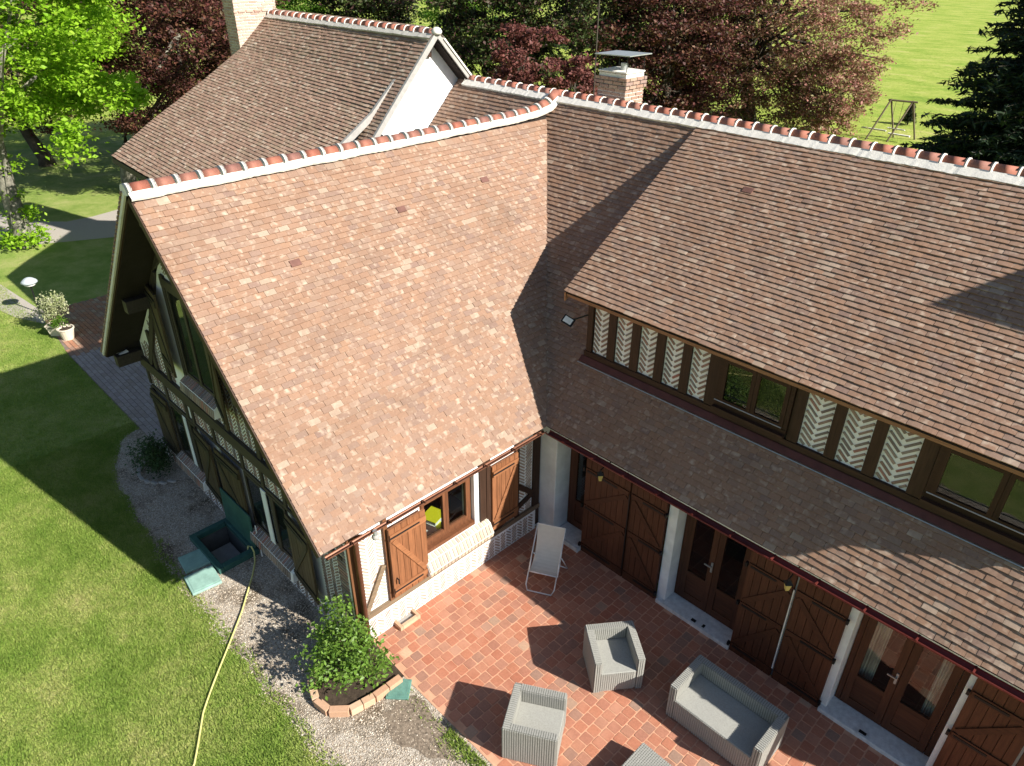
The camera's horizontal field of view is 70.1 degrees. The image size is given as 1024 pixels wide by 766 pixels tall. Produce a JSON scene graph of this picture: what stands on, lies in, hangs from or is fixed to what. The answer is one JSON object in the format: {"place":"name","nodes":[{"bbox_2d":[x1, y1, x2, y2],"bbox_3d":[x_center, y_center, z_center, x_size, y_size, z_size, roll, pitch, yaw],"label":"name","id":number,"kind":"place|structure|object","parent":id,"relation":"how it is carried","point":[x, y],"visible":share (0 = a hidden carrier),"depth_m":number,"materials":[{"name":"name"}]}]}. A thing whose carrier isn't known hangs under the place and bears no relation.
{"place":"outdoors","nodes":[
{"label":"outdoors","id":0,"kind":"place"},
{"bbox_2d":[0,284,44,322],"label":"garden path","id":1,"kind":"structure","parent":0,"point":[26,304],"depth_m":22.33,"materials":[{"name":"beige gravel"}]},
{"bbox_2d":[20,277,38,307],"bbox_3d":[-14.195,-2.595,21.672,0.460,1.150,0.460,-27,40,-37],"label":"garden lamp","id":2,"kind":"object","parent":1,"relation":"on","point":[30,282],"visible":0.98,"depth_m":21.36,"materials":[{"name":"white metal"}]},
{"bbox_2d":[0,210,117,243],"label":"driveway","id":3,"kind":"structure","parent":0,"point":[98,226],"depth_m":28.52,"materials":[{"name":"beige gravel"}]},
{"bbox_2d":[42,294,169,456],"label":"brick path","id":4,"kind":"structure","parent":0,"point":[127,387],"depth_m":19.05,"materials":[{"name":"brick"}]},
{"bbox_2d":[43,314,61,323],"bbox_3d":[-13.150,-1.731,20.970,0.468,0.360,0.475,-27,40,-37],"label":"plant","id":5,"kind":"object","parent":4,"relation":"on","point":[46,321],"visible":0.3,"depth_m":20.87,"materials":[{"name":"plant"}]},
{"bbox_2d":[29,290,72,321],"bbox_3d":[-13.016,-2.184,20.537,1.042,0.925,0.983,-27,40,-37],"label":"variegated bush","id":6,"kind":"object","parent":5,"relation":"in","point":[47,307],"visible":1,"depth_m":20.49,"materials":[{"name":"green plant"}]},
{"bbox_2d":[44,321,63,335],"bbox_3d":[-12.905,-1.528,20.654,0.408,0.340,0.408,1,31,0],"label":"plant pot","id":7,"kind":"object","parent":4,"relation":"on","point":[51,330],"visible":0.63,"depth_m":20.53,"materials":[{"name":"ceramic"}]},
{"bbox_2d":[49,315,69,327],"bbox_3d":[-12.723,-1.775,20.483,0.552,0.323,0.647,-15,34,-24],"label":"potted plant","id":8,"kind":"object","parent":7,"relation":"on","point":[58,322],"visible":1,"depth_m":20.36,"materials":[{"name":"green plant"}]},
{"bbox_2d":[56,324,74,340],"bbox_3d":[-12.468,-1.401,20.446,0.447,0.340,0.454,-27,40,-37],"label":"plant pot","id":9,"kind":"object","parent":4,"relation":"on","point":[66,332],"visible":1,"depth_m":20.37,"materials":[{"name":"ceramic"}]},
{"bbox_2d":[111,0,471,179],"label":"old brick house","id":10,"kind":"structure","parent":0,"point":[277,82],"depth_m":17.22,"materials":[{"name":"tile"}]},
{"bbox_2d":[0,133,771,765],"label":"lawn","id":11,"kind":"structure","parent":0,"point":[51,532],"depth_m":12.57,"materials":[{"name":"green plant"}]},
{"bbox_2d":[0,0,135,166],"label":"copper beech","id":12,"kind":"object","parent":11,"relation":"on","point":[31,138],"visible":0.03,"depth_m":35.84,"materials":[{"name":"brown plant"}]},
{"bbox_2d":[0,0,156,250],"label":"maple tree","id":13,"kind":"object","parent":11,"relation":"on","point":[63,67],"visible":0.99,"depth_m":23.31,"materials":[{"name":"green plant"}]},
{"bbox_2d":[31,0,290,183],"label":"copper beech","id":14,"kind":"object","parent":11,"relation":"on","point":[177,83],"visible":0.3,"depth_m":27.65,"materials":[{"name":"brown plant"}]},
{"bbox_2d":[115,0,225,116],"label":"copper beech","id":15,"kind":"object","parent":11,"relation":"on","point":[186,20],"visible":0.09,"depth_m":34.21,"materials":[{"name":"brown plant"}]},
{"bbox_2d":[192,545,255,765],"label":"garden hose","id":16,"kind":"object","parent":11,"relation":"on","point":[201,722],"visible":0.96,"depth_m":11.26,"materials":[{"name":"rubber"}]},
{"bbox_2d":[115,429,491,765],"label":"gravel bed","id":17,"kind":"object","parent":11,"relation":"on","point":[319,722],"visible":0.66,"depth_m":12.04,"materials":[{"name":"beige gravel"}]},
{"bbox_2d":[119,426,175,478],"bbox_3d":[-7.555,1.460,15.133,1.088,1.012,1.065,-7,32,-13],"label":"dark shrub","id":18,"kind":"object","parent":17,"relation":"on","point":[153,454],"visible":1,"depth_m":15.09,"materials":[{"name":"green plant"}]},
{"bbox_2d":[137,461,175,484],"bbox_3d":[-7.522,1.917,15.227,1.195,0.050,0.455,23,38,33],"label":"stone edging","id":19,"kind":"object","parent":17,"relation":"on","point":[141,477],"visible":0.81,"depth_m":15.03,"materials":[{"name":"grey stone"}]},
{"bbox_2d":[178,549,210,573],"bbox_3d":[-5.712,3.191,13.151,0.460,0.057,0.460,-21,37,-32],"label":"inspection cover","id":20,"kind":"object","parent":17,"relation":"on","point":[192,561],"visible":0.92,"depth_m":13.09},
{"bbox_2d":[184,565,221,595],"bbox_3d":[-5.397,3.437,12.744,0.500,0.057,0.500,-21,37,-32],"label":"inspection cover","id":21,"kind":"object","parent":17,"relation":"on","point":[202,580],"visible":1,"depth_m":12.70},
{"bbox_2d":[156,536,487,765],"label":"edge grass","id":22,"kind":"structure","parent":17,"relation":"on","point":[457,742],"depth_m":10.41,"materials":[{"name":"green plant"}]},
{"bbox_2d":[307,645,403,717],"bbox_3d":[-2.505,4.424,11.090,1.273,0.136,1.384,-27,40,-37],"label":"brick planter","id":23,"kind":"object","parent":17,"relation":"on","point":[353,702],"visible":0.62,"depth_m":10.78,"materials":[{"name":"brick"}]},
{"bbox_2d":[291,592,399,700],"bbox_3d":[-2.543,3.909,10.746,1.346,1.242,1.796,-27,40,-37],"label":"rose shrub","id":24,"kind":"object","parent":23,"relation":"on","point":[351,651],"visible":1,"depth_m":10.63,"materials":[{"name":"green plant"}]},
{"bbox_2d":[386,679,411,699],"bbox_3d":[-1.690,4.573,10.908,0.340,0.042,0.340,2,31,2],"label":"inspection cover","id":25,"kind":"object","parent":17,"relation":"on","point":[400,691],"visible":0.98,"depth_m":10.85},
{"bbox_2d":[383,695,456,759],"bbox_3d":[-1.316,4.930,10.356,0.727,0.001,1.392,-27,40,-37],"label":"soil patch","id":26,"kind":"object","parent":17,"relation":"on","point":[401,729],"visible":1,"depth_m":10.37,"materials":[{"name":"beige gravel"}]},
{"bbox_2d":[100,50,1023,765],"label":"half timbered house","id":27,"kind":"structure","parent":11,"relation":"on","point":[766,366],"depth_m":10.92,"materials":[{"name":"tile"}]},
{"bbox_2d":[119,347,128,354],"bbox_3d":[-7.745,-0.617,14.519,0.218,0.158,0.349,-27,40,-37],"label":"gable spotlight","id":28,"kind":"object","parent":27,"relation":"attached to","point":[125,350],"visible":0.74,"depth_m":14.45,"materials":[{"name":"black metal"}]},
{"bbox_2d":[168,402,204,472],"bbox_3d":[-6.376,1.089,14.379,0.032,1.175,1.180,-27,40,-37],"label":"window","id":29,"kind":"structure","parent":27,"relation":"in","point":[172,407],"depth_m":14.56,"materials":[{"name":"brown wood"}]},
{"bbox_2d":[165,289,213,396],"bbox_3d":[-5.297,-0.651,12.087,0.032,1.670,1.200,-27,40,-37],"label":"window","id":30,"kind":"structure","parent":27,"relation":"in","point":[200,381],"depth_m":12.27,"materials":[{"name":"brown wood"}]},
{"bbox_2d":[189,487,262,574],"bbox_3d":[-5.229,3.271,13.566,0.792,2.220,1.432,-27,40,-37],"label":"cellar hatch","id":31,"kind":"object","parent":27,"relation":"attached to","point":[222,550],"visible":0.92,"depth_m":13.62,"materials":[{"name":"green metal"}]},
{"bbox_2d":[243,471,292,559],"bbox_3d":[-4.134,2.267,12.440,0.032,1.175,1.400,-27,40,-37],"label":"window","id":32,"kind":"structure","parent":27,"relation":"in","point":[246,475],"depth_m":12.61,"materials":[{"name":"brown wood"}]},
{"bbox_2d":[372,529,378,540],"bbox_3d":[-1.911,2.130,10.208,0.110,0.170,0.110,-27,40,-37],"label":"eave sensor","id":33,"kind":"object","parent":27,"relation":"attached to","point":[375,536],"visible":1,"depth_m":10.18,"materials":[{"name":"white plastic"}]},
{"bbox_2d":[394,608,420,630],"bbox_3d":[-1.721,3.889,11.995,0.400,0.080,0.190,-27,40,-37],"label":"brick vent box","id":34,"kind":"object","parent":27,"relation":"attached to","point":[406,621],"visible":1,"depth_m":11.97,"materials":[{"name":"beige concrete"}]},
{"bbox_2d":[419,478,474,553],"bbox_3d":[-1.089,2.139,11.997,1.110,1.090,0.175,-27,40,-37],"label":"window","id":35,"kind":"structure","parent":27,"relation":"in","point":[448,531],"depth_m":12.14,"materials":[{"name":"brown wood"}]},
{"bbox_2d":[561,314,587,326],"bbox_3d":[1.027,-1.022,12.012,0.453,0.179,0.197,2,31,3],"label":"floodlight","id":36,"kind":"object","parent":27,"relation":"attached to","point":[567,320],"visible":1,"depth_m":12.00,"materials":[{"name":"black metal"}]},
{"bbox_2d":[567,449,584,530],"bbox_3d":[1.459,1.969,13.132,0.129,2.090,1.140,-27,40,-37],"label":"glazed door","id":37,"kind":"structure","parent":27,"relation":"in","point":[575,512],"depth_m":13.57,"materials":[{"name":"brown wood"}]},
{"bbox_2d":[593,0,599,94],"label":"antenna mast","id":38,"kind":"object","parent":27,"relation":"on","point":[596,46],"visible":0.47,"depth_m":15.36,"materials":[{"name":"grey metal"}]},
{"bbox_2d":[597,462,610,480],"bbox_3d":[1.534,1.407,11.825,0.466,0.258,0.150,-27,40,-37],"label":"wall lantern","id":39,"kind":"object","parent":27,"relation":"attached to","point":[600,474],"depth_m":11.71,"materials":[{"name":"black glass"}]},
{"bbox_2d":[674,514,751,629],"bbox_3d":[3.216,2.911,11.590,0.129,2.100,1.240,-27,40,-37],"label":"glazed door","id":40,"kind":"structure","parent":27,"relation":"in","point":[705,594],"depth_m":11.80,"materials":[{"name":"brown wood"}]},
{"bbox_2d":[711,358,797,439],"bbox_3d":[3.376,0.176,10.238,0.188,0.875,1.130,-27,40,-37],"label":"window","id":41,"kind":"structure","parent":27,"relation":"in","point":[782,426],"depth_m":10.26,"materials":[{"name":"brown wood"}]},
{"bbox_2d":[783,567,799,590],"bbox_3d":[3.811,2.620,9.865,0.466,0.258,0.150,-27,40,-37],"label":"wall lantern","id":42,"kind":"object","parent":27,"relation":"attached to","point":[788,584],"depth_m":9.75,"materials":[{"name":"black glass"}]},
{"bbox_2d":[835,614,970,756],"bbox_3d":[5.236,3.972,9.842,0.129,2.100,1.330,-27,40,-37],"label":"glazed door","id":43,"kind":"structure","parent":27,"relation":"in","point":[902,720],"depth_m":10.01,"materials":[{"name":"brown wood"}]},
{"bbox_2d":[919,445,1023,547],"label":"window","id":44,"kind":"structure","parent":27,"relation":"in","point":[991,518],"depth_m":8.54,"materials":[{"name":"brown wood"}]},
{"bbox_2d":[424,492,462,525],"bbox_3d":[-1.667,2.747,13.009,1.600,1.040,0.990,-27,40,-37],"label":"desk","id":45,"kind":"object","parent":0,"point":[455,506],"visible":0.07,"depth_m":12.96,"materials":[{"name":"brown wood"}]},
{"bbox_2d":[426,523,436,534],"bbox_3d":[-1.471,2.487,12.395,0.350,0.037,0.270,-11,33,-19],"label":"book","id":46,"kind":"object","parent":45,"relation":"on","point":[430,529],"visible":0.25,"depth_m":12.37,"materials":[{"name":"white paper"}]},
{"bbox_2d":[425,506,440,526],"bbox_3d":[-1.356,2.312,12.619,0.310,0.109,0.350,16,34,24],"label":"book","id":47,"kind":"object","parent":45,"relation":"on","point":[433,515],"visible":0.71,"depth_m":12.56,"materials":[{"name":"yellow paper"}]},
{"bbox_2d":[436,521,440,529],"bbox_3d":[-1.301,2.434,12.494,0.170,0.029,0.230,-3,31,-6],"label":"book","id":48,"kind":"object","parent":45,"relation":"on","point":[438,526],"visible":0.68,"depth_m":12.45,"materials":[{"name":"paper"}]},
{"bbox_2d":[3,0,1023,150],"bbox_3d":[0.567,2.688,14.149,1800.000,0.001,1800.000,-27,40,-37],"label":"field","id":49,"kind":"structure","parent":0,"point":[930,55],"depth_m":71.61,"materials":[{"name":"green plant"}]},
{"bbox_2d":[275,0,342,15],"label":"hazel tree","id":50,"kind":"object","parent":49,"relation":"on","point":[304,7],"visible":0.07,"depth_m":42.25,"materials":[{"name":"green plant"}]},
{"bbox_2d":[306,0,430,24],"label":"yew tree","id":51,"kind":"object","parent":49,"relation":"on","point":[393,10],"visible":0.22,"depth_m":42.19,"materials":[{"name":"green plant"}]},
{"bbox_2d":[414,0,512,35],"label":"tree","id":52,"kind":"object","parent":49,"relation":"on","point":[426,13],"visible":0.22,"depth_m":80.58,"materials":[{"name":"green plant"}]},
{"bbox_2d":[426,0,558,81],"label":"yew tree","id":53,"kind":"object","parent":49,"relation":"on","point":[463,23],"visible":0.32,"depth_m":39.06,"materials":[{"name":"green plant"}]},
{"bbox_2d":[447,36,541,51],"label":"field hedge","id":54,"kind":"object","parent":49,"relation":"on","point":[467,39],"visible":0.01,"depth_m":74.19,"materials":[{"name":"green plant"}]},
{"bbox_2d":[486,19,570,85],"bbox_3d":[0.532,-11.748,31.491,3.882,7.189,2.803,-27,40,-37],"label":"red maple","id":55,"kind":"object","parent":49,"relation":"on","point":[519,42],"visible":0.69,"depth_m":29.88,"materials":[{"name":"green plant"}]},
{"bbox_2d":[535,51,598,95],"bbox_3d":[2.511,-10.622,30.666,3.096,6.125,3.266,-27,40,-37],"label":"red maple","id":56,"kind":"object","parent":49,"relation":"on","point":[584,73],"visible":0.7,"depth_m":29.15,"materials":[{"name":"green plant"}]},
{"bbox_2d":[495,0,660,104],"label":"yew tree","id":57,"kind":"object","parent":49,"relation":"on","point":[577,29],"visible":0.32,"depth_m":38.05,"materials":[{"name":"green plant"}]},
{"bbox_2d":[556,0,637,44],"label":"tree","id":58,"kind":"object","parent":49,"relation":"on","point":[594,6],"visible":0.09,"depth_m":77.98,"materials":[{"name":"green plant"}]},
{"bbox_2d":[582,0,765,118],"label":"tree","id":59,"kind":"object","parent":49,"relation":"on","point":[678,56],"visible":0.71,"depth_m":38.12,"materials":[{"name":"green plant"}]},
{"bbox_2d":[589,0,768,105],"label":"bronze beech","id":60,"kind":"object","parent":49,"relation":"on","point":[731,19],"visible":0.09,"depth_m":42.43,"materials":[{"name":"red plant"}]},
{"bbox_2d":[636,0,939,124],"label":"bronze beech","id":61,"kind":"object","parent":49,"relation":"on","point":[818,17],"visible":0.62,"depth_m":40.51,"materials":[{"name":"brown plant"}]},
{"bbox_2d":[769,48,886,138],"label":"bronze beech","id":62,"kind":"object","parent":49,"relation":"on","point":[809,114],"visible":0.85,"depth_m":40.91,"materials":[{"name":"brown plant"}]},
{"bbox_2d":[861,99,917,141],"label":"swing frame","id":63,"kind":"object","parent":49,"relation":"on","point":[892,134],"visible":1,"depth_m":42.11,"materials":[{"name":"brown wood"}]},
{"bbox_2d":[902,103,916,124],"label":"pine","id":64,"kind":"object","parent":49,"relation":"on","point":[908,118],"visible":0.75,"depth_m":45.94,"materials":[{"name":"green plant"}]},
{"bbox_2d":[899,0,1023,166],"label":"fir tree","id":65,"kind":"object","parent":49,"relation":"on","point":[1001,87],"visible":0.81,"depth_m":31.70,"materials":[{"name":"green plant"}]},
{"bbox_2d":[374,526,898,765],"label":"patio","id":66,"kind":"structure","parent":0,"point":[471,649],"depth_m":11.30,"materials":[{"name":"tile"}]},
{"bbox_2d":[502,682,566,765],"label":"rattan armchair","id":67,"kind":"object","parent":66,"relation":"on","point":[533,725],"visible":1,"depth_m":9.95,"materials":[{"name":"white wicker"}]},
{"bbox_2d":[525,522,567,595],"bbox_3d":[0.619,3.052,12.630,0.607,0.889,0.793,9,32,14],"label":"deck chair","id":68,"kind":"object","parent":66,"relation":"on","point":[547,559],"visible":1,"depth_m":12.73,"materials":[{"name":"white fabric"}]},
{"bbox_2d":[583,620,645,692],"bbox_3d":[1.531,4.137,11.062,0.760,0.647,0.740,-3,31,-6],"label":"rattan armchair","id":69,"kind":"object","parent":66,"relation":"on","point":[614,656],"visible":1,"depth_m":10.90,"materials":[{"name":"white wicker"}]},
{"bbox_2d":[622,743,670,765],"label":"rattan footstool","id":70,"kind":"object","parent":66,"relation":"on","point":[643,754],"visible":1,"depth_m":9.71,"materials":[{"name":"white wicker"}]},
{"bbox_2d":[666,655,789,765],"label":"rattan sofa","id":71,"kind":"object","parent":66,"relation":"on","point":[731,719],"visible":1,"depth_m":10.14,"materials":[{"name":"white wicker"}]}
]}

